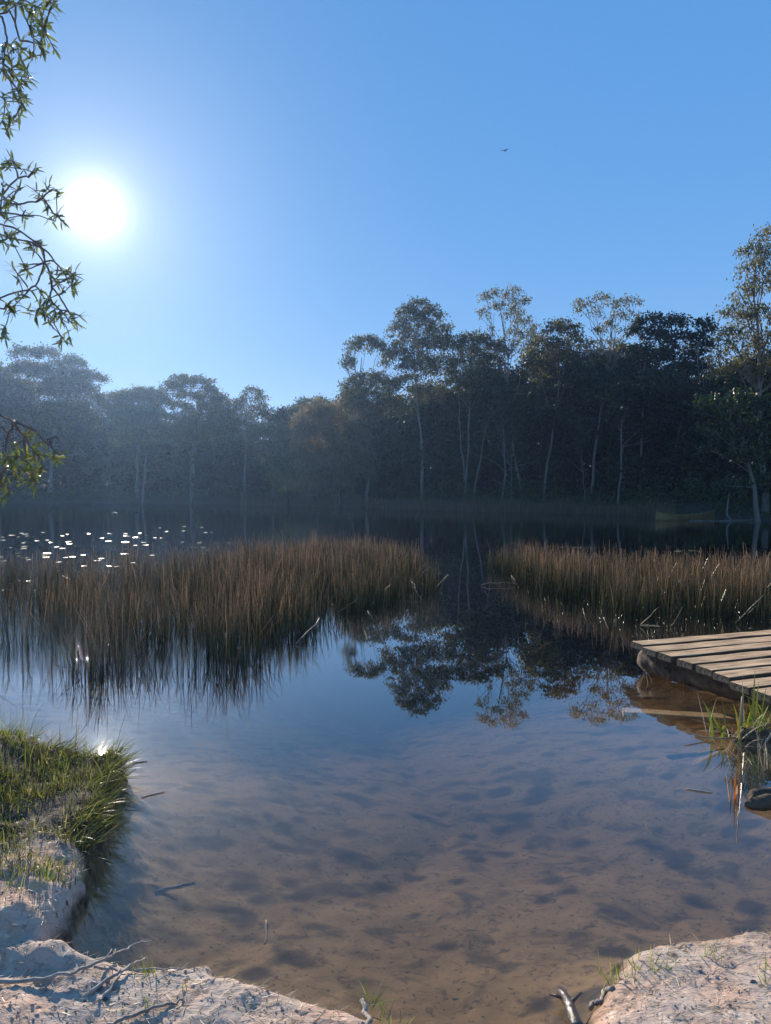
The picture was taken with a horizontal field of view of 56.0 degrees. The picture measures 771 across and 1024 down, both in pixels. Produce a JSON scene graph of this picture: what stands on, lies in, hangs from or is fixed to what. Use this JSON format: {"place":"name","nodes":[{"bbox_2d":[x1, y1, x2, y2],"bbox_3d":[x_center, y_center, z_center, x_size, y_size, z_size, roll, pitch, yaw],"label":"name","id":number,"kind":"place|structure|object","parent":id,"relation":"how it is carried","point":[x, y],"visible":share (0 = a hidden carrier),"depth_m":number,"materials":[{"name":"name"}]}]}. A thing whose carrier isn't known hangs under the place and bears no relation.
{"place":"outdoors","nodes":[
{"label":"outdoors","id":0,"kind":"place"},
{"bbox_2d":[0,477,770,1023],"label":"ground","id":1,"kind":"structure","parent":0,"point":[450,851],"depth_m":4.03,"materials":[{"name":"soil"}]},
{"bbox_2d":[0,706,27,746],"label":"grass tuft","id":2,"kind":"object","parent":1,"relation":"on","point":[12,727],"visible":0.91,"depth_m":4.24,"materials":[{"name":"green plant"}]},
{"bbox_2d":[0,359,49,488],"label":"broad tree","id":3,"kind":"object","parent":1,"relation":"on","point":[8,383],"visible":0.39,"depth_m":79.18,"materials":[{"name":"green plant"}]},
{"bbox_2d":[0,854,62,905],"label":"grass tuft","id":4,"kind":"object","parent":1,"relation":"on","point":[48,870],"visible":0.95,"depth_m":2.87,"materials":[{"name":"green plant"}]},
{"bbox_2d":[0,0,87,506],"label":"overhanging tree","id":5,"kind":"object","parent":1,"relation":"on","point":[37,244],"visible":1,"depth_m":4.85,"materials":[{"name":"green plant"}]},
{"bbox_2d":[0,341,113,495],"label":"spreading eucalypt","id":6,"kind":"object","parent":1,"relation":"on","point":[60,382],"visible":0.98,"depth_m":77.57,"materials":[{"name":"green plant"}]},
{"bbox_2d":[0,704,154,888],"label":"grass","id":7,"kind":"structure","parent":1,"relation":"on","point":[104,779],"depth_m":3.77,"materials":[{"name":"green plant"}]},
{"bbox_2d":[0,940,187,1001],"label":"dead branch","id":8,"kind":"object","parent":1,"relation":"on","point":[42,979],"visible":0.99,"depth_m":2.42,"materials":[{"name":"grey wood"}]},
{"bbox_2d":[100,384,173,497],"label":"umbrella eucalypt","id":9,"kind":"object","parent":1,"relation":"on","point":[120,399],"visible":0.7,"depth_m":76.68,"materials":[{"name":"green plant"}]},
{"bbox_2d":[101,403,186,503],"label":"rounded shrub tree","id":10,"kind":"object","parent":1,"relation":"on","point":[152,419],"visible":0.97,"depth_m":73.09,"materials":[{"name":"green plant"}]},
{"bbox_2d":[106,998,182,1023],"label":"dry stick","id":11,"kind":"object","parent":1,"relation":"on","point":[121,1019],"visible":1,"depth_m":2.27,"materials":[{"name":"grey wood"}]},
{"bbox_2d":[132,952,156,976],"bbox_3d":[-0.821,1.557,2.466,0.080,0.084,0.124,-1,2,-34],"label":"grass tuft","id":12,"kind":"object","parent":1,"relation":"on","point":[145,968],"visible":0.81,"depth_m":2.47,"materials":[{"name":"green plant"}]},
{"bbox_2d":[143,987,177,1011],"bbox_3d":[-0.732,1.562,2.295,0.140,0.069,0.079,1,2,16],"label":"grass tuft","id":13,"kind":"object","parent":1,"relation":"on","point":[152,1001],"visible":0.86,"depth_m":2.31,"materials":[{"name":"green plant"}]},
{"bbox_2d":[154,881,194,892],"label":"sunken twig","id":14,"kind":"object","parent":1,"relation":"on","point":[158,890],"visible":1,"depth_m":3.60,"materials":[{"name":"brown wood"}]},
{"bbox_2d":[165,407,212,503],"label":"drooping olive tree","id":15,"kind":"object","parent":1,"relation":"on","point":[181,424],"visible":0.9,"depth_m":72.32,"materials":[{"name":"green plant"}]},
{"bbox_2d":[157,373,236,496],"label":"double dome eucalypt","id":16,"kind":"object","parent":1,"relation":"on","point":[215,397],"visible":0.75,"depth_m":75.81,"materials":[{"name":"green plant"}]},
{"bbox_2d":[0,531,451,684],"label":"reeds","id":17,"kind":"object","parent":1,"relation":"on","point":[312,567],"visible":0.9,"depth_m":10.00,"materials":[{"name":"brown plant"}]},
{"bbox_2d":[199,384,277,498],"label":"sparse tree","id":18,"kind":"object","parent":1,"relation":"on","point":[222,421],"visible":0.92,"depth_m":71.31,"materials":[{"name":"green plant"}]},
{"bbox_2d":[207,419,296,505],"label":"ragged tree","id":19,"kind":"object","parent":1,"relation":"on","point":[268,433],"visible":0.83,"depth_m":65.70,"materials":[{"name":"green plant"}]},
{"bbox_2d":[264,920,267,943],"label":"sunken twig","id":20,"kind":"object","parent":1,"relation":"on","point":[266,922],"visible":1,"depth_m":3.34,"materials":[{"name":"grey wood"}]},
{"bbox_2d":[257,446,309,506],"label":"bush","id":21,"kind":"object","parent":1,"relation":"on","point":[279,471],"visible":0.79,"depth_m":62.66,"materials":[{"name":"green plant"}]},
{"bbox_2d":[259,403,310,496],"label":"tree","id":22,"kind":"object","parent":1,"relation":"on","point":[280,414],"visible":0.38,"depth_m":70.08,"materials":[{"name":"green plant"}]},
{"bbox_2d":[282,393,332,496],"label":"bushy tree","id":23,"kind":"object","parent":1,"relation":"on","point":[305,401],"visible":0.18,"depth_m":69.42,"materials":[{"name":"green plant"}]},
{"bbox_2d":[284,396,382,508],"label":"feathery she oak","id":24,"kind":"object","parent":1,"relation":"on","point":[331,433],"visible":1,"depth_m":57.09,"materials":[{"name":"green plant"}]},
{"bbox_2d":[333,387,384,501],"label":"olive eucalypt","id":25,"kind":"object","parent":1,"relation":"on","point":[338,395],"visible":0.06,"depth_m":63.96,"materials":[{"name":"green plant"}]},
{"bbox_2d":[359,998,372,1023],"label":"exposed root","id":26,"kind":"object","parent":1,"relation":"on","point":[366,1016],"visible":0.96,"depth_m":2.38,"materials":[{"name":"grey wood"}]},
{"bbox_2d":[331,333,410,507],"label":"tree","id":27,"kind":"object","parent":1,"relation":"on","point":[360,394],"depth_m":59.53,"materials":[{"name":"green plant"}]},
{"bbox_2d":[353,970,396,1012],"bbox_3d":[-0.041,1.640,2.469,0.150,0.095,0.131,1,2,21],"label":"grass tuft","id":28,"kind":"object","parent":1,"relation":"on","point":[375,1004],"visible":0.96,"depth_m":2.47,"materials":[{"name":"green plant"}]},
{"bbox_2d":[0,346,770,495],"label":"forest","id":29,"kind":"object","parent":1,"relation":"on","point":[97,457],"visible":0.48,"depth_m":57.88,"materials":[{"name":"green plant"}]},
{"bbox_2d":[0,459,770,518],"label":"undergrowth","id":30,"kind":"object","parent":1,"relation":"on","point":[687,480],"visible":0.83,"depth_m":54.66,"materials":[{"name":"green plant"}]},
{"bbox_2d":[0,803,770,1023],"bbox_3d":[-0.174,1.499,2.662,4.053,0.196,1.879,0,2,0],"label":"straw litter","id":31,"kind":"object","parent":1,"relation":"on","point":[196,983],"visible":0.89,"depth_m":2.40,"materials":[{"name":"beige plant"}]},
{"bbox_2d":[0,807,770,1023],"bbox_3d":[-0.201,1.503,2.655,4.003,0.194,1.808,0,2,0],"label":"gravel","id":32,"kind":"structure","parent":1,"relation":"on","point":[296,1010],"depth_m":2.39,"materials":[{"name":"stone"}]},
{"bbox_2d":[372,993,400,1023],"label":"grass tuft","id":33,"kind":"object","parent":1,"relation":"on","point":[382,1009],"visible":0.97,"depth_m":2.41,"materials":[{"name":"green plant"}]},
{"bbox_2d":[349,411,431,501],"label":"shadowed tree","id":34,"kind":"object","parent":1,"relation":"on","point":[388,445],"visible":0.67,"depth_m":60.14,"materials":[{"name":"green plant"}]},
{"bbox_2d":[381,296,460,500],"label":"domed eucalypt","id":35,"kind":"object","parent":1,"relation":"on","point":[407,362],"visible":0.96,"depth_m":57.19,"materials":[{"name":"green plant"}]},
{"bbox_2d":[389,390,480,496],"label":"shadowed tree","id":36,"kind":"object","parent":1,"relation":"on","point":[433,433],"visible":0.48,"depth_m":60.42,"materials":[{"name":"green plant"}]},
{"bbox_2d":[240,491,676,516],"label":"shore sedge","id":37,"kind":"object","parent":1,"relation":"on","point":[640,509],"visible":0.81,"depth_m":53.03,"materials":[{"name":"green plant"}]},
{"bbox_2d":[432,326,507,499],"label":"round eucalypt","id":38,"kind":"object","parent":1,"relation":"on","point":[460,345],"visible":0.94,"depth_m":56.11,"materials":[{"name":"green plant"}]},
{"bbox_2d":[462,361,544,494],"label":"shadowed tree","id":39,"kind":"object","parent":1,"relation":"on","point":[525,389],"visible":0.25,"depth_m":57.63,"materials":[{"name":"green plant"}]},
{"bbox_2d":[471,386,535,501],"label":"slender sapling","id":40,"kind":"object","parent":1,"relation":"on","point":[506,395],"visible":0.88,"depth_m":53.28,"materials":[{"name":"green plant"}]},
{"bbox_2d":[473,282,545,497],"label":"airy eucalypt","id":41,"kind":"object","parent":1,"relation":"on","point":[513,308],"visible":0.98,"depth_m":55.55,"materials":[{"name":"green plant"}]},
{"bbox_2d":[485,402,533,500],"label":"slender sapling","id":42,"kind":"object","parent":1,"relation":"on","point":[517,413],"visible":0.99,"depth_m":53.16,"materials":[{"name":"green plant"}]},
{"bbox_2d":[513,333,557,491],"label":"olive eucalypt","id":43,"kind":"object","parent":1,"relation":"on","point":[531,352],"visible":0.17,"depth_m":59.25,"materials":[{"name":"green plant"}]},
{"bbox_2d":[512,316,600,500],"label":"brown eucalypt","id":44,"kind":"object","parent":1,"relation":"on","point":[571,357],"visible":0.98,"depth_m":53.19,"materials":[{"name":"green plant"}]},
{"bbox_2d":[520,348,601,495],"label":"shadowed tree","id":45,"kind":"object","parent":1,"relation":"on","point":[548,427],"visible":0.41,"depth_m":55.44,"materials":[{"name":"green plant"}]},
{"bbox_2d":[563,414,601,502],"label":"slender sapling","id":46,"kind":"object","parent":1,"relation":"on","point":[590,428],"visible":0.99,"depth_m":49.96,"materials":[{"name":"green plant"}]},
{"bbox_2d":[588,985,615,1010],"bbox_3d":[0.725,1.625,2.455,0.092,0.089,0.089,0,2,0],"label":"exposed root","id":47,"kind":"object","parent":1,"relation":"on","point":[596,1002],"visible":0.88,"depth_m":2.43,"materials":[{"name":"grey wood"}]},
{"bbox_2d":[567,355,638,492],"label":"shadowed tree","id":48,"kind":"object","parent":1,"relation":"on","point":[577,391],"visible":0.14,"depth_m":53.60,"materials":[{"name":"green plant"}]},
{"bbox_2d":[570,291,644,499],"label":"lacy eucalypt","id":49,"kind":"object","parent":1,"relation":"on","point":[608,322],"visible":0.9,"depth_m":52.54,"materials":[{"name":"green plant"}]},
{"bbox_2d":[590,953,627,984],"bbox_3d":[0.771,1.582,2.528,0.116,0.085,0.190,-1,2,-30],"label":"grass tuft","id":50,"kind":"object","parent":1,"relation":"on","point":[606,971],"visible":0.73,"depth_m":2.50,"materials":[{"name":"green plant"}]},
{"bbox_2d":[582,342,651,492],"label":"olive eucalypt","id":51,"kind":"object","parent":1,"relation":"on","point":[598,350],"visible":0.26,"depth_m":53.71,"materials":[{"name":"green plant"}]},
{"bbox_2d":[601,378,649,505],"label":"slender sapling","id":52,"kind":"object","parent":1,"relation":"on","point":[629,400],"visible":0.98,"depth_m":46.84,"materials":[{"name":"green plant"}]},
{"bbox_2d":[481,541,770,626],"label":"reeds","id":53,"kind":"object","parent":1,"relation":"on","point":[741,589],"visible":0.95,"depth_m":11.22,"materials":[{"name":"brown plant"}]},
{"bbox_2d":[607,943,662,983],"bbox_3d":[0.875,1.556,2.495,0.217,0.084,0.156,0,2,-9],"label":"grass tuft","id":54,"kind":"object","parent":1,"relation":"on","point":[634,965],"visible":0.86,"depth_m":2.50,"materials":[{"name":"green plant"}]},
{"bbox_2d":[611,310,684,499],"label":"dark tree","id":55,"kind":"object","parent":1,"relation":"on","point":[644,352],"visible":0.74,"depth_m":49.74,"materials":[{"name":"green plant"}]},
{"bbox_2d":[650,948,677,971],"bbox_3d":[0.959,1.545,2.478,0.101,0.085,0.088,1,2,22],"label":"grass tuft","id":56,"kind":"object","parent":1,"relation":"on","point":[657,966],"visible":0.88,"depth_m":2.47,"materials":[{"name":"plant"}]},
{"bbox_2d":[659,947,683,968],"bbox_3d":[1.016,1.556,2.534,0.084,0.060,0.120,1,2,36],"label":"grass tuft","id":57,"kind":"object","parent":1,"relation":"on","point":[671,957],"visible":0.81,"depth_m":2.52,"materials":[{"name":"green plant"}]},
{"bbox_2d":[649,310,715,496],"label":"flat topped tree","id":58,"kind":"object","parent":1,"relation":"on","point":[671,345],"visible":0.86,"depth_m":48.41,"materials":[{"name":"green plant"}]},
{"bbox_2d":[681,313,722,492],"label":"crowned tree","id":59,"kind":"object","parent":1,"relation":"on","point":[703,335],"visible":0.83,"depth_m":47.53,"materials":[{"name":"green plant"}]},
{"bbox_2d":[700,943,727,960],"bbox_3d":[1.153,1.541,2.537,0.167,0.095,0.078,-2,3,-42],"label":"grass tuft","id":60,"kind":"object","parent":1,"relation":"on","point":[713,953],"visible":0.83,"depth_m":2.55,"materials":[{"name":"green plant"}]},
{"bbox_2d":[683,385,770,521],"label":"broadleaf tree","id":61,"kind":"object","parent":1,"relation":"on","point":[753,450],"visible":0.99,"depth_m":36.16,"materials":[{"name":"green plant"}]},
{"bbox_2d":[688,717,770,770],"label":"shore grass","id":62,"kind":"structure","parent":1,"relation":"on","point":[758,750],"depth_m":4.69,"materials":[{"name":"plant"}]},
{"bbox_2d":[701,222,770,514],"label":"tall eucalypt","id":63,"kind":"object","parent":1,"relation":"on","point":[759,342],"visible":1,"depth_m":37.60,"materials":[{"name":"green plant"}]},
{"bbox_2d":[720,519,753,520],"bbox_3d":[18.392,0.364,37.291,2.614,0.247,0.156,0,2,-13],"label":"fallen limb","id":64,"kind":"object","parent":1,"relation":"on","point":[737,520],"visible":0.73,"depth_m":37.18,"materials":[{"name":"grey wood"}]},
{"bbox_2d":[727,696,770,728],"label":"strap leaf plant","id":65,"kind":"object","parent":1,"relation":"on","point":[764,717],"visible":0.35,"depth_m":5.15,"materials":[{"name":"green plant"}]},
{"bbox_2d":[751,964,768,986],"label":"grass tuft","id":66,"kind":"object","parent":1,"relation":"on","point":[762,978],"visible":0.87,"depth_m":2.39,"materials":[{"name":"green plant"}]},
{"bbox_2d":[757,951,770,970],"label":"grass tuft","id":67,"kind":"object","parent":1,"relation":"on","point":[765,963],"visible":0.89,"depth_m":2.48,"materials":[{"name":"green plant"}]},
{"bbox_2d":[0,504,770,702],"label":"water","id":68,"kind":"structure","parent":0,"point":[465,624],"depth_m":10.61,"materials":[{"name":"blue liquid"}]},
{"bbox_2d":[140,791,164,798],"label":"floating twig","id":69,"kind":"object","parent":68,"relation":"on","point":[152,794],"visible":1,"depth_m":4.11,"materials":[{"name":"brown wood"}]},
{"bbox_2d":[549,985,583,1023],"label":"wet stick","id":70,"kind":"object","parent":68,"relation":"on","point":[568,1001],"visible":1,"depth_m":2.38,"materials":[{"name":"grey wood"}]},
{"bbox_2d":[655,510,714,520],"bbox_3d":[15.958,0.210,38.533,4.214,0.597,0.936,-1,2,-24],"label":"canoe","id":71,"kind":"object","parent":68,"relation":"on","point":[661,516],"visible":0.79,"depth_m":38.03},
{"bbox_2d":[622,708,759,723],"bbox_3d":[2.408,1.616,5.740,1.015,0.046,0.138,0,2,12],"label":"sunken plank","id":72,"kind":"object","parent":68,"relation":"in","point":[668,714],"visible":0.82,"depth_m":5.72,"materials":[{"name":"brown wood"}]},
{"bbox_2d":[686,789,712,792],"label":"floating twig","id":73,"kind":"object","parent":68,"relation":"on","point":[699,790],"visible":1,"depth_m":4.16,"materials":[{"name":"brown wood"}]},
{"bbox_2d":[631,630,770,709],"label":"dock","id":74,"kind":"object","parent":68,"relation":"on","point":[722,665],"visible":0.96,"depth_m":6.25,"materials":[{"name":"brown wood"}]},
{"bbox_2d":[684,675,770,749],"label":"strap leaf plant","id":75,"kind":"object","parent":68,"relation":"on","point":[752,723],"visible":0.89,"depth_m":5.01,"materials":[{"name":"plant"}]},
{"bbox_2d":[726,492,732,520],"bbox_3d":[17.761,-0.234,37.477,0.351,1.647,0.976,0,2,9],"label":"fallen limb","id":76,"kind":"object","parent":68,"relation":"on","point":[727,508],"visible":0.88,"depth_m":37.45,"materials":[{"name":"grey wood"}]},
{"bbox_2d":[726,750,740,805],"bbox_3d":[1.962,1.500,4.074,0.071,0.320,0.100,0,2,0],"label":"rusty reed stump","id":77,"kind":"object","parent":68,"relation":"on","point":[736,793],"visible":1,"depth_m":4.08,"materials":[{"name":"brown plant"}]},
{"bbox_2d":[744,794,770,810],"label":"driftwood log","id":78,"kind":"object","parent":68,"relation":"on","point":[760,802],"visible":1,"depth_m":3.95,"materials":[{"name":"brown wood"}]},
{"bbox_2d":[748,787,770,799],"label":"driftwood log","id":79,"kind":"object","parent":68,"relation":"on","point":[752,793],"visible":0.59,"depth_m":4.05,"materials":[{"name":"grey wood"}]},
{"bbox_2d":[0,0,770,468],"label":"sky","id":80,"kind":"structure","parent":0,"point":[251,188],"materials":[{"name":"blue"}]},
{"bbox_2d":[689,520,719,520],"bbox_3d":[16.625,0.439,37.304,2.215,0.063,0.112,-1,2,-15],"label":"fallen limb","id":81,"kind":"object","parent":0,"point":[704,520],"visible":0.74,"depth_m":37.20,"materials":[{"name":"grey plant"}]}
]}

